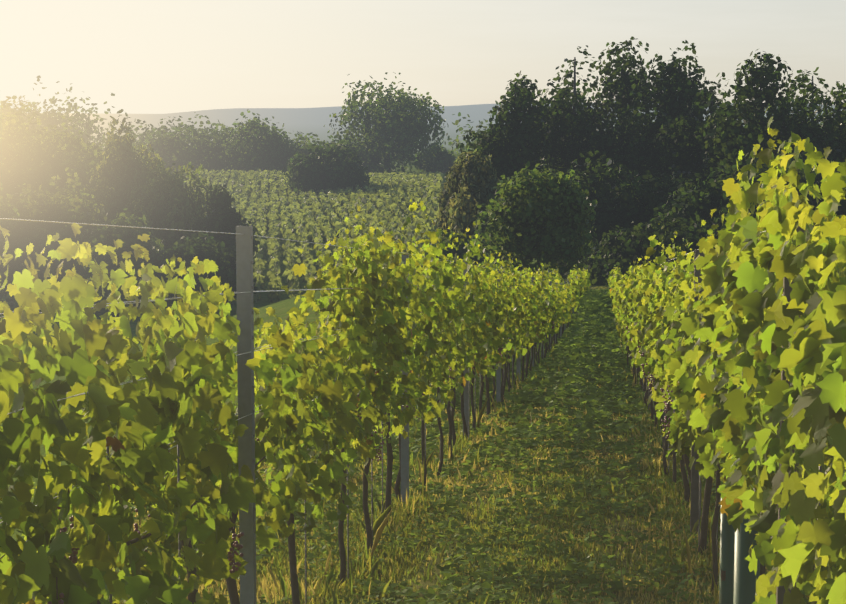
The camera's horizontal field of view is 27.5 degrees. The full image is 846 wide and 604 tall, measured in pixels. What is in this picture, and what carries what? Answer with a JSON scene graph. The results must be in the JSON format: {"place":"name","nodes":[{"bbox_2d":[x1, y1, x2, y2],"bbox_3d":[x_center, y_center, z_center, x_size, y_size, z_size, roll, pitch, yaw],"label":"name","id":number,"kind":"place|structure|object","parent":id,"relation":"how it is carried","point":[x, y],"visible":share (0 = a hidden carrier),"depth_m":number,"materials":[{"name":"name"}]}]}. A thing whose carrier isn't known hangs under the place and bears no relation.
{"place":"outdoors","nodes":[
{"label":"outdoors","id":0,"kind":"place"},
{"bbox_2d":[56,319,667,598],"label":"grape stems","id":1,"kind":"object","parent":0,"point":[145,557],"visible":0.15,"depth_m":3.83,"materials":[{"name":"plant"}]},
{"bbox_2d":[0,101,841,603],"bbox_3d":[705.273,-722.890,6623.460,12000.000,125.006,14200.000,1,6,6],"label":"ground","id":2,"kind":"structure","parent":0,"point":[304,121],"depth_m":126.78,"materials":[{"name":"green plant"}]},
{"bbox_2d":[106,168,443,304],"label":"distant vineyard","id":3,"kind":"object","parent":2,"relation":"on","point":[270,204],"visible":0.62,"depth_m":305.89,"materials":[{"name":"green plant"}]},
{"bbox_2d":[236,226,585,603],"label":"trellis posts","id":4,"kind":"object","parent":2,"relation":"on","point":[245,344],"visible":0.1,"depth_m":6.95,"materials":[{"name":"grey metal"}]},
{"bbox_2d":[0,218,782,569],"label":"trellis wires","id":5,"kind":"object","parent":4,"relation":"attached to","point":[220,294],"visible":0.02,"depth_m":5.78,"materials":[{"name":"grey metal"}]},
{"bbox_2d":[17,283,809,603],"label":"grass","id":6,"kind":"structure","parent":2,"relation":"on","point":[275,589],"depth_m":11.15,"materials":[{"name":"green plant"}]},
{"bbox_2d":[0,57,839,306],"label":"tree trunks and limbs","id":7,"kind":"object","parent":2,"relation":"on","point":[574,92],"visible":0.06,"depth_m":204.38,"materials":[{"name":"brown plant"}]},
{"bbox_2d":[0,106,845,603],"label":"vine leaves","id":8,"kind":"object","parent":2,"relation":"on","point":[738,396],"visible":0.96,"depth_m":5.33,"materials":[{"name":"green plant"}]},
{"bbox_2d":[0,36,845,308],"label":"tree foliage","id":9,"kind":"object","parent":2,"relation":"on","point":[600,204],"visible":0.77,"depth_m":187.53,"materials":[{"name":"green plant"}]},
{"bbox_2d":[65,288,810,603],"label":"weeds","id":10,"kind":"object","parent":2,"relation":"on","point":[586,354],"visible":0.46,"depth_m":14.34,"materials":[{"name":"green plant"}]},
{"bbox_2d":[97,321,814,603],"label":"vine trunks","id":11,"kind":"object","parent":2,"relation":"on","point":[232,590],"visible":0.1,"depth_m":11.45,"materials":[{"name":"brown wood"}]},
{"bbox_2d":[47,316,682,603],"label":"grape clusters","id":12,"kind":"object","parent":11,"relation":"attached to","point":[73,557],"visible":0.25,"depth_m":6.18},
{"bbox_2d":[106,331,821,603],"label":"vine stakes","id":13,"kind":"object","parent":2,"relation":"on","point":[178,480],"visible":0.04,"depth_m":10.34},
{"bbox_2d":[320,263,693,327],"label":"vine leaves","id":14,"kind":"object","parent":2,"relation":"on","point":[571,295],"visible":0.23,"depth_m":72.74,"materials":[{"name":"green plant"}]},
{"bbox_2d":[341,221,845,393],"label":"vine leaves","id":15,"kind":"object","parent":2,"relation":"on","point":[510,310],"visible":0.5,"depth_m":21.40,"materials":[{"name":"green plant"}]},
{"bbox_2d":[613,226,803,603],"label":"trellis posts","id":16,"kind":"object","parent":2,"relation":"on","point":[694,508],"visible":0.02,"depth_m":10.97,"materials":[{"name":"grey metal"}]},
{"bbox_2d":[719,498,734,603],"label":"vine shelter","id":17,"kind":"object","parent":2,"relation":"on","point":[727,544],"visible":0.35,"depth_m":7.92,"materials":[{"name":"grey plastic"}]},
{"bbox_2d":[733,518,759,603],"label":"vine shelter","id":18,"kind":"object","parent":2,"relation":"on","point":[744,584],"visible":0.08,"depth_m":6.69,"materials":[{"name":"grey plastic"}]},
{"bbox_2d":[0,0,845,113],"label":"sky","id":19,"kind":"structure","parent":0,"point":[155,56],"materials":[{"name":"white"}]}
]}

